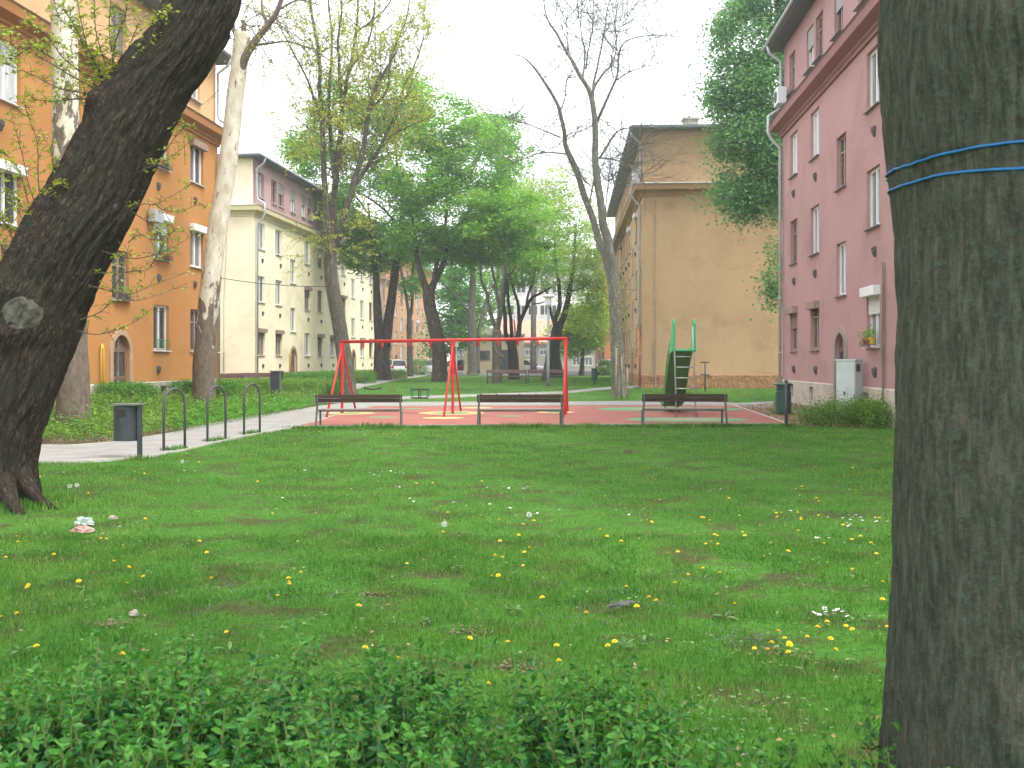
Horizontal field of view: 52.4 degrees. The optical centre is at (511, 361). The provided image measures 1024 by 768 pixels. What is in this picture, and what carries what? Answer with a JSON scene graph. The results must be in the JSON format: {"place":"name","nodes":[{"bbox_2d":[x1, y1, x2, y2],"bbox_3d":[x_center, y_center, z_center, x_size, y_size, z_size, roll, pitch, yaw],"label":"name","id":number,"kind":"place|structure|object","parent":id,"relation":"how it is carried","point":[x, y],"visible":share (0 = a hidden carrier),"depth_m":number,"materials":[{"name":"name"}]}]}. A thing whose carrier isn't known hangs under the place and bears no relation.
{"place":"outdoors","nodes":[
{"label":"outdoors","id":0,"kind":"place"},
{"bbox_2d":[39,393,369,459],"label":"path","id":1,"kind":"structure","parent":0,"point":[153,444],"depth_m":21.62,"materials":[{"name":"grey concrete"}]},
{"bbox_2d":[206,385,226,441],"bbox_3d":[-5.909,1.083,20.800,0.048,1.233,0.587,0,0,24],"label":"cycle hoop","id":2,"kind":"object","parent":1,"relation":"on","point":[207,413],"visible":0.89,"depth_m":20.71,"materials":[{"name":"paint"}]},
{"bbox_2d":[243,383,260,434],"bbox_3d":[-5.673,1.083,22.691,0.048,1.233,0.587,0,0,24],"label":"cycle hoop","id":3,"kind":"object","parent":1,"relation":"on","point":[255,385],"visible":0.91,"depth_m":22.63,"materials":[{"name":"paint"}]},
{"bbox_2d":[0,372,894,767],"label":"lawn","id":4,"kind":"structure","parent":0,"point":[826,650],"depth_m":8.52,"materials":[{"name":"green plant"}]},
{"bbox_2d":[0,0,231,405],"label":"apartment building","id":5,"kind":"structure","parent":4,"relation":"on","point":[155,346],"depth_m":33.06,"materials":[{"name":"orange paint"}]},
{"bbox_2d":[0,40,24,108],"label":"window","id":6,"kind":"structure","parent":5,"relation":"in","point":[8,83],"depth_m":25.92,"materials":[{"name":"white paint"}]},
{"bbox_2d":[0,158,27,227],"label":"window","id":7,"kind":"structure","parent":5,"relation":"in","point":[3,205],"depth_m":25.88,"materials":[{"name":"white paint"}]},
{"bbox_2d":[111,5,123,54],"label":"window","id":8,"kind":"structure","parent":5,"relation":"in","point":[113,19],"depth_m":31.84,"materials":[{"name":"grey wood"}]},
{"bbox_2d":[114,336,126,395],"bbox_3d":[-11.995,0.200,31.642,0.115,2.240,1.094,0,0,5],"label":"door","id":9,"kind":"structure","parent":5,"relation":"in","point":[120,353],"depth_m":31.84,"materials":[{"name":"brown paint"}]},
{"bbox_2d":[111,251,131,301],"bbox_3d":[-11.980,-2.603,31.640,0.323,1.533,1.200,0,0,5],"label":"window","id":10,"kind":"structure","parent":5,"relation":"in","point":[120,283],"depth_m":31.80,"materials":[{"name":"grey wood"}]},
{"bbox_2d":[153,305,171,351],"bbox_3d":[-11.717,-1.103,34.528,0.330,1.533,1.280,0,0,5],"label":"window","id":11,"kind":"structure","parent":5,"relation":"in","point":[159,318],"depth_m":34.70,"materials":[{"name":"white paint"}]},
{"bbox_2d":[153,213,173,261],"bbox_3d":[-11.630,-4.133,34.523,0.440,1.553,1.294,0,0,0],"label":"window","id":12,"kind":"structure","parent":5,"relation":"in","point":[171,217],"depth_m":34.59,"materials":[{"name":"white paint"}]},
{"bbox_2d":[190,309,197,351],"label":"window","id":13,"kind":"structure","parent":5,"relation":"in","point":[193,313],"depth_m":37.46,"materials":[{"name":"grey wood"}]},
{"bbox_2d":[190,223,207,269],"bbox_3d":[-11.354,-4.133,37.510,0.440,1.553,1.294,0,0,0],"label":"window","id":14,"kind":"structure","parent":5,"relation":"in","point":[195,243],"depth_m":37.51,"materials":[{"name":"white paint"}]},
{"bbox_2d":[190,138,207,187],"bbox_3d":[-11.354,-7.154,37.510,0.440,1.553,1.294,0,0,0],"label":"window","id":15,"kind":"structure","parent":5,"relation":"in","point":[196,146],"depth_m":37.53,"materials":[{"name":"white paint"}]},
{"bbox_2d":[0,0,241,514],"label":"leaning tree","id":16,"kind":"object","parent":4,"relation":"on","point":[58,256],"visible":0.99,"depth_m":11.56,"materials":[{"name":"brown plant"}]},
{"bbox_2d":[109,403,146,455],"bbox_3d":[-6.314,1.160,17.099,0.502,0.940,0.362,0,0,0],"label":"litter bin","id":17,"kind":"object","parent":4,"relation":"on","point":[127,423],"visible":0.88,"depth_m":16.98,"materials":[{"name":"metal"}]},
{"bbox_2d":[162,388,185,450],"bbox_3d":[-6.065,1.083,18.683,0.048,1.233,0.587,0,0,24],"label":"cycle hoop","id":18,"kind":"object","parent":4,"relation":"on","point":[163,416],"visible":0.92,"depth_m":18.59,"materials":[{"name":"paint"}]},
{"bbox_2d":[0,621,362,767],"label":"privet shrub","id":19,"kind":"object","parent":4,"relation":"on","point":[107,724],"visible":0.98,"depth_m":2.79,"materials":[{"name":"green plant"}]},
{"bbox_2d":[42,403,320,444],"bbox_3d":[-9.809,1.456,30.314,5.186,0.260,21.578,0,0,3],"label":"planting bed","id":20,"kind":"object","parent":4,"relation":"on","point":[57,440],"visible":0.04,"depth_m":21.62,"materials":[{"name":"green plant"}]},
{"bbox_2d":[50,0,91,431],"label":"plane tree","id":21,"kind":"object","parent":20,"relation":"on","point":[65,123],"visible":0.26,"depth_m":22.65,"materials":[{"name":"grey plant"}]},
{"bbox_2d":[94,379,164,405],"bbox_3d":[-11.363,0.937,30.644,2.208,0.884,2.136,0,0,0],"label":"hedge bush","id":22,"kind":"object","parent":20,"relation":"on","point":[135,387],"visible":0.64,"depth_m":30.22,"materials":[{"name":"green plant"}]},
{"bbox_2d":[166,378,191,399],"bbox_3d":[-10.645,0.950,33.817,1.018,0.864,2.166,0,0,0],"label":"hedge bush","id":23,"kind":"object","parent":20,"relation":"on","point":[187,383],"visible":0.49,"depth_m":33.33,"materials":[{"name":"green plant"}]},
{"bbox_2d":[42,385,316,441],"bbox_3d":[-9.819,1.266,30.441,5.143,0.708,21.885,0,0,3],"label":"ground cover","id":24,"kind":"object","parent":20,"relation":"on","point":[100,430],"visible":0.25,"depth_m":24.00,"materials":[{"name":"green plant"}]},
{"bbox_2d":[215,378,243,397],"bbox_3d":[-9.751,1.011,35.487,1.044,0.918,2.074,0,0,0],"label":"hedge bush","id":25,"kind":"object","parent":20,"relation":"on","point":[231,385],"visible":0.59,"depth_m":35.21,"materials":[{"name":"green plant"}]},
{"bbox_2d":[270,371,281,393],"bbox_3d":[-8.925,0.958,39.300,0.389,1.225,0.364,0,0,0],"label":"litter bin","id":26,"kind":"object","parent":20,"relation":"on","point":[275,380],"visible":0.72,"depth_m":39.15,"materials":[{"name":"metal"}]},
{"bbox_2d":[192,0,389,400],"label":"plane tree","id":27,"kind":"object","parent":20,"relation":"on","point":[244,45],"visible":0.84,"depth_m":32.95,"materials":[{"name":"beige plant"}]},
{"bbox_2d":[39,402,371,462],"bbox_3d":[-7.703,1.505,31.856,5.636,0.267,31.670,0,0,0],"label":"path edging","id":28,"kind":"object","parent":4,"relation":"on","point":[123,458],"depth_m":19.56,"materials":[{"name":"grey concrete"}]},
{"bbox_2d":[218,153,381,379],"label":"apartment building","id":29,"kind":"structure","parent":4,"relation":"on","point":[266,327],"depth_m":62.63,"materials":[{"name":"beige paint"}]},
{"bbox_2d":[281,377,325,398],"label":"hedge bush","id":30,"kind":"object","parent":4,"relation":"on","point":[292,383],"visible":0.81,"depth_m":42.65,"materials":[{"name":"green plant"}]},
{"bbox_2d":[316,377,340,394],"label":"hedge bush","id":31,"kind":"object","parent":4,"relation":"on","point":[329,384],"visible":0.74,"depth_m":45.44,"materials":[{"name":"green plant"}]},
{"bbox_2d":[270,67,452,379],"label":"maple tree","id":32,"kind":"object","parent":4,"relation":"on","point":[383,329],"visible":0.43,"depth_m":70.22,"materials":[{"name":"green plant"}]},
{"bbox_2d":[223,0,506,393],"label":"tall tree","id":33,"kind":"object","parent":4,"relation":"on","point":[333,235],"visible":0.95,"depth_m":45.71,"materials":[{"name":"green plant"}]},
{"bbox_2d":[354,369,378,383],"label":"hedge bush","id":34,"kind":"object","parent":4,"relation":"on","point":[370,373],"visible":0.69,"depth_m":59.46,"materials":[{"name":"green plant"}]},
{"bbox_2d":[234,617,548,767],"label":"privet shrub","id":35,"kind":"object","parent":4,"relation":"on","point":[381,732],"visible":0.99,"depth_m":2.78,"materials":[{"name":"green plant"}]},
{"bbox_2d":[379,262,436,371],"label":"apartment building","id":36,"kind":"structure","parent":4,"relation":"on","point":[398,350],"depth_m":117.73,"materials":[{"name":"orange paint"}]},
{"bbox_2d":[379,224,449,375],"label":"maple tree","id":37,"kind":"object","parent":4,"relation":"on","point":[404,281],"visible":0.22,"depth_m":87.78,"materials":[{"name":"green plant"}]},
{"bbox_2d":[1,478,883,765],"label":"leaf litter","id":38,"kind":"object","parent":4,"relation":"on","point":[477,608],"visible":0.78,"depth_m":6.49,"materials":[{"name":"plant"}]},
{"bbox_2d":[0,462,890,764],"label":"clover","id":39,"kind":"object","parent":4,"relation":"on","point":[538,608],"visible":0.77,"depth_m":6.33,"materials":[{"name":"green plant"}]},
{"bbox_2d":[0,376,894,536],"bbox_3d":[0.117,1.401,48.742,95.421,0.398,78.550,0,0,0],"label":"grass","id":40,"kind":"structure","parent":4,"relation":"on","point":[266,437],"depth_m":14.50,"materials":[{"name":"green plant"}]},
{"bbox_2d":[412,262,501,373],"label":"green tree","id":41,"kind":"object","parent":4,"relation":"on","point":[451,325],"visible":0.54,"depth_m":102.12,"materials":[{"name":"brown plant"}]},
{"bbox_2d":[368,76,551,381],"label":"maple tree","id":42,"kind":"object","parent":4,"relation":"on","point":[435,236],"visible":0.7,"depth_m":65.16,"materials":[{"name":"green plant"}]},
{"bbox_2d":[428,103,545,375],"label":"maple tree","id":43,"kind":"object","parent":4,"relation":"on","point":[473,369],"visible":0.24,"depth_m":95.69,"materials":[{"name":"green plant"}]},
{"bbox_2d":[444,181,560,382],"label":"maple tree","id":44,"kind":"object","parent":4,"relation":"on","point":[497,217],"visible":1,"depth_m":62.53,"materials":[{"name":"green plant"}]},
{"bbox_2d":[395,385,637,398],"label":"lawn path edging","id":45,"kind":"object","parent":4,"relation":"on","point":[523,392],"visible":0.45,"depth_m":46.53,"materials":[{"name":"concrete"}]},
{"bbox_2d":[477,394,563,427],"bbox_3d":[0.201,1.215,25.431,2.112,0.842,0.655,0,0,0],"label":"park bench","id":46,"kind":"object","parent":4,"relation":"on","point":[480,410],"visible":0.98,"depth_m":25.24,"materials":[{"name":"brown wood"}]},
{"bbox_2d":[455,258,595,369],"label":"school building","id":47,"kind":"structure","parent":4,"relation":"on","point":[541,356],"depth_m":154.67,"materials":[{"name":"white paint"}]},
{"bbox_2d":[482,194,581,379],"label":"maple tree","id":48,"kind":"object","parent":4,"relation":"on","point":[513,362],"visible":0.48,"depth_m":73.69,"materials":[{"name":"green plant"}]},
{"bbox_2d":[296,404,788,427],"bbox_3d":[3.970,1.585,28.633,18.134,0.080,7.654,0,0,-43],"label":"play surface edging","id":49,"kind":"object","parent":4,"relation":"on","point":[597,424],"visible":0.25,"depth_m":25.88,"materials":[{"name":"concrete"}]},
{"bbox_2d":[302,405,782,424],"bbox_3d":[1.354,1.560,31.427,13.176,0.001,12.327,0,0,0],"label":"rubber play surface","id":50,"kind":"object","parent":4,"relation":"on","point":[589,414],"visible":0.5,"depth_m":29.55,"materials":[{"name":"red rubber"}]},
{"bbox_2d":[315,394,402,425],"bbox_3d":[-3.724,1.215,25.431,2.112,0.842,0.655,0,0,-2],"label":"park bench","id":51,"kind":"object","parent":50,"relation":"on","point":[317,400],"visible":0.93,"depth_m":25.25,"materials":[{"name":"brown wood"}]},
{"bbox_2d":[326,337,568,417],"bbox_3d":[-1.766,0.429,31.000,6.873,2.323,3.549,0,0,5],"label":"swing set","id":52,"kind":"object","parent":50,"relation":"on","point":[452,364],"visible":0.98,"depth_m":30.96,"materials":[{"name":"red paint"}]},
{"bbox_2d":[600,407,742,410],"bbox_3d":[5.193,1.556,34.098,4.756,0.001,2.949,0,0,0],"label":"play surface spot","id":53,"kind":"object","parent":50,"relation":"on","point":[626,409],"visible":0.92,"depth_m":34.50,"materials":[{"name":"green rubber"}]},
{"bbox_2d":[660,319,696,416],"bbox_3d":[4.955,0.198,31.314,0.732,2.810,4.392,0,0,3],"label":"slide","id":54,"kind":"object","parent":50,"relation":"on","point":[676,377],"visible":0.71,"depth_m":30.20,"materials":[{"name":"green metal"}]},
{"bbox_2d":[641,394,727,424],"bbox_3d":[4.266,1.215,25.846,2.112,0.842,0.655,0,0,1],"label":"park bench","id":55,"kind":"object","parent":50,"relation":"on","point":[684,397],"visible":0.96,"depth_m":25.65,"materials":[{"name":"brown wood"}]},
{"bbox_2d":[626,417,747,421],"bbox_3d":[4.707,1.556,27.982,3.300,0.001,2.046,0,0,0],"label":"play surface spot","id":56,"kind":"object","parent":50,"relation":"on","point":[729,419],"visible":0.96,"depth_m":27.95,"materials":[{"name":"green rubber"}]},
{"bbox_2d":[542,294,554,385],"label":"street lamp","id":57,"kind":"object","parent":4,"relation":"on","point":[548,298],"visible":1,"depth_m":53.63,"materials":[{"name":"metal"}]},
{"bbox_2d":[495,200,612,332],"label":"green tree","id":58,"kind":"object","parent":4,"relation":"on","point":[585,239],"visible":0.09,"depth_m":141.88,"materials":[{"name":"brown plant"}]},
{"bbox_2d":[510,164,614,377],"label":"maple tree","id":59,"kind":"object","parent":4,"relation":"on","point":[582,259],"visible":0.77,"depth_m":83.53,"materials":[{"name":"green plant"}]},
{"bbox_2d":[386,0,743,395],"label":"bare tree","id":60,"kind":"object","parent":4,"relation":"on","point":[605,246],"visible":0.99,"depth_m":45.27,"materials":[{"name":"grey plant"}]},
{"bbox_2d":[368,401,772,406],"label":"path behind playground","id":61,"kind":"structure","parent":4,"relation":"on","point":[540,403],"depth_m":38.97,"materials":[{"name":"concrete"}]},
{"bbox_2d":[532,288,609,375],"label":"green tree","id":62,"kind":"object","parent":4,"relation":"on","point":[578,343],"visible":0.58,"depth_m":94.22,"materials":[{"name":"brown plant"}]},
{"bbox_2d":[384,401,772,407],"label":"path behind playground edging","id":63,"kind":"structure","parent":4,"relation":"on","point":[551,405],"depth_m":37.14,"materials":[{"name":"concrete"}]},
{"bbox_2d":[590,247,610,374],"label":"apartment building","id":64,"kind":"structure","parent":4,"relation":"on","point":[606,353],"depth_m":100.27,"materials":[{"name":"white paint"}]},
{"bbox_2d":[469,633,765,767],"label":"privet shrub","id":65,"kind":"object","parent":4,"relation":"on","point":[612,731],"visible":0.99,"depth_m":2.79,"materials":[{"name":"green plant"}]},
{"bbox_2d":[599,272,642,398],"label":"young tree","id":66,"kind":"object","parent":4,"relation":"on","point":[618,329],"visible":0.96,"depth_m":43.18,"materials":[{"name":"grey plant"}]},
{"bbox_2d":[606,117,777,388],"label":"apartment building","id":67,"kind":"structure","parent":4,"relation":"on","point":[683,264],"depth_m":51.18,"materials":[{"name":"beige paint"}]},
{"bbox_2d":[681,0,789,322],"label":"drooping tree","id":68,"kind":"object","parent":4,"relation":"on","point":[740,107],"visible":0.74,"depth_m":44.33,"materials":[{"name":"green plant"}]},
{"bbox_2d":[774,380,792,424],"bbox_3d":[6.676,1.044,25.584,0.449,1.212,0.453,0,0,35],"label":"litter bin","id":69,"kind":"object","parent":4,"relation":"on","point":[783,398],"visible":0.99,"depth_m":25.42,"materials":[{"name":"metal"}]},
{"bbox_2d":[738,402,888,427],"bbox_3d":[9.027,1.458,30.779,4.250,0.260,12.500,0,0,0],"label":"mulch bed","id":70,"kind":"object","parent":4,"relation":"on","point":[800,416],"visible":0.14,"depth_m":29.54,"materials":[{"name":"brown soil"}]},
{"bbox_2d":[788,398,836,425],"bbox_3d":[7.586,1.244,26.439,1.365,0.789,1.702,0,0,-19],"label":"shrub","id":71,"kind":"object","parent":70,"relation":"on","point":[798,413],"visible":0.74,"depth_m":26.24,"materials":[{"name":"green plant"}]},
{"bbox_2d":[800,388,862,426],"bbox_3d":[8.052,1.146,25.910,1.786,0.987,1.846,0,0,0],"label":"shrub","id":72,"kind":"object","parent":70,"relation":"on","point":[832,408],"visible":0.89,"depth_m":25.69,"materials":[{"name":"green plant"}]},
{"bbox_2d":[835,359,863,414],"bbox_3d":[8.753,0.704,26.996,0.392,1.532,0.600,0,0,-38],"label":"utility cabinet","id":73,"kind":"object","parent":70,"relation":"on","point":[849,374],"visible":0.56,"depth_m":26.84,"materials":[{"name":"grey metal"}]},
{"bbox_2d":[826,389,879,425],"bbox_3d":[8.579,1.126,25.892,1.735,0.982,1.969,0,0,0],"label":"shrub","id":74,"kind":"object","parent":70,"relation":"on","point":[856,404],"visible":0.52,"depth_m":25.64,"materials":[{"name":"green plant"}]},
{"bbox_2d":[762,0,896,427],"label":"apartment building","id":75,"kind":"structure","parent":4,"relation":"on","point":[835,241],"depth_m":30.54,"materials":[{"name":"pink paint"}]},
{"bbox_2d":[785,306,797,351],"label":"window","id":76,"kind":"structure","parent":75,"relation":"in","point":[792,310],"depth_m":35.98,"materials":[{"name":"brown wood"}]},
{"bbox_2d":[787,220,797,265],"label":"window","id":77,"kind":"structure","parent":75,"relation":"in","point":[795,222],"depth_m":36.27,"materials":[{"name":"brown wood"}]},
{"bbox_2d":[802,26,813,75],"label":"window","id":78,"kind":"structure","parent":75,"relation":"in","point":[810,34],"depth_m":33.73,"materials":[{"name":"white paint"}]},
{"bbox_2d":[805,300,818,350],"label":"window","id":79,"kind":"structure","parent":75,"relation":"in","point":[812,305],"depth_m":32.72,"materials":[{"name":"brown wood"}]},
{"bbox_2d":[807,206,818,256],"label":"window","id":80,"kind":"structure","parent":75,"relation":"in","point":[816,210],"depth_m":33.07,"materials":[{"name":"white paint"}]},
{"bbox_2d":[807,109,818,162],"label":"window","id":81,"kind":"structure","parent":75,"relation":"in","point":[816,116],"depth_m":33.07,"materials":[{"name":"white paint"}]},
{"bbox_2d":[811,14,822,64],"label":"window","id":82,"kind":"structure","parent":75,"relation":"in","point":[820,54],"depth_m":32.60,"materials":[{"name":"grey wood"}]},
{"bbox_2d":[829,0,842,41],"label":"window","id":83,"kind":"structure","parent":75,"relation":"in","point":[839,3],"depth_m":30.06,"materials":[{"name":"white wood"}]},
{"bbox_2d":[833,242,846,297],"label":"window","id":84,"kind":"structure","parent":75,"relation":"in","point":[842,246],"depth_m":29.70,"materials":[{"name":"white paint"}]},
{"bbox_2d":[833,134,846,192],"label":"window","id":85,"kind":"structure","parent":75,"relation":"in","point":[842,140],"depth_m":29.70,"materials":[{"name":"grey wood"}]},
{"bbox_2d":[858,324,879,346],"bbox_3d":[8.963,-0.661,26.200,0.561,0.583,1.059,0,0,5],"label":"flower box","id":86,"kind":"object","parent":75,"relation":"attached to","point":[868,341],"visible":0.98,"depth_m":26.06,"materials":[{"name":"paint"}]},
{"bbox_2d":[859,285,879,348],"bbox_3d":[9.095,-1.114,26.223,0.407,1.553,1.291,0,0,0],"label":"window","id":87,"kind":"structure","parent":75,"relation":"in","point":[872,292],"depth_m":26.23,"materials":[{"name":"white paint"}]},
{"bbox_2d":[863,166,879,231],"bbox_3d":[9.137,-4.123,26.223,0.322,1.533,1.291,0,0,0],"label":"window","id":88,"kind":"structure","parent":75,"relation":"in","point":[875,174],"depth_m":26.49,"materials":[{"name":"white paint"}]},
{"bbox_2d":[863,48,879,114],"bbox_3d":[9.137,-7.144,26.223,0.322,1.533,1.291,0,0,0],"label":"window","id":89,"kind":"structure","parent":75,"relation":"in","point":[874,81],"depth_m":26.58,"materials":[{"name":"white paint"}]},
{"bbox_2d":[715,696,949,767],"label":"privet shrub","id":90,"kind":"object","parent":4,"relation":"on","point":[785,749],"visible":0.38,"depth_m":3.11,"materials":[{"name":"green plant"}]},
{"bbox_2d":[844,390,894,428],"bbox_3d":[8.916,1.147,24.966,1.825,0.918,2.037,0,0,0],"label":"shrub","id":91,"kind":"object","parent":4,"relation":"on","point":[880,411],"visible":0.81,"depth_m":24.72,"materials":[{"name":"green plant"}]},
{"bbox_2d":[877,0,1023,767],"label":"tree","id":92,"kind":"object","parent":4,"relation":"on","point":[950,75],"visible":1,"depth_m":2.69,"materials":[{"name":"brown plant"}]},
{"bbox_2d":[884,140,1023,181],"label":"rope","id":93,"kind":"object","parent":92,"relation":"attached to","point":[955,151],"visible":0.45,"depth_m":2.70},
{"bbox_2d":[887,167,1023,195],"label":"rope","id":94,"kind":"object","parent":92,"relation":"attached to","point":[960,172],"visible":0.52,"depth_m":2.70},
{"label":"planting bed","id":95,"kind":"structure","parent":4,"relation":"on","visible":0},
{"bbox_2d":[235,377,270,394],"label":"hedge bush","id":96,"kind":"object","parent":95,"relation":"on","point":[264,384],"visible":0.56,"depth_m":41.70,"materials":[{"name":"green plant"}]},
{"bbox_2d":[73,489,849,717],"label":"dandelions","id":97,"kind":"object","parent":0,"point":[451,632],"visible":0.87,"depth_m":5.70,"materials":[{"name":"yellow plant"}]},
{"bbox_2d":[165,567,782,652],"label":"flowers","id":98,"kind":"object","parent":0,"point":[543,614],"visible":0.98,"depth_m":6.62,"materials":[{"name":"yellow plant"}]},
{"bbox_2d":[216,0,785,360],"label":"sky","id":99,"kind":"structure","parent":0,"point":[256,129],"materials":[{"name":"white"}]},
{"bbox_2d":[416,370,591,373],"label":"back street","id":100,"kind":"structure","parent":0,"point":[569,372],"depth_m":119.84,"materials":[{"name":"grey asphalt"}]},
{"bbox_2d":[443,265,524,337],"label":"green tree","id":101,"kind":"object","parent":100,"relation":"on","point":[495,307],"visible":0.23,"depth_m":115.34,"materials":[{"name":"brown plant"}]},
{"bbox_2d":[464,328,524,373],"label":"kiosk building","id":102,"kind":"structure","parent":100,"relation":"on","point":[485,356],"depth_m":108.00,"materials":[{"name":"brown paint"}]},
{"bbox_2d":[512,130,571,369],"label":"tree","id":103,"kind":"object","parent":100,"relation":"on","point":[533,363],"visible":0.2,"depth_m":107.74,"materials":[{"name":"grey plant"}]},
{"bbox_2d":[402,386,637,397],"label":"lawn path","id":104,"kind":"structure","parent":0,"point":[527,393],"depth_m":46.64,"materials":[{"name":"concrete"}]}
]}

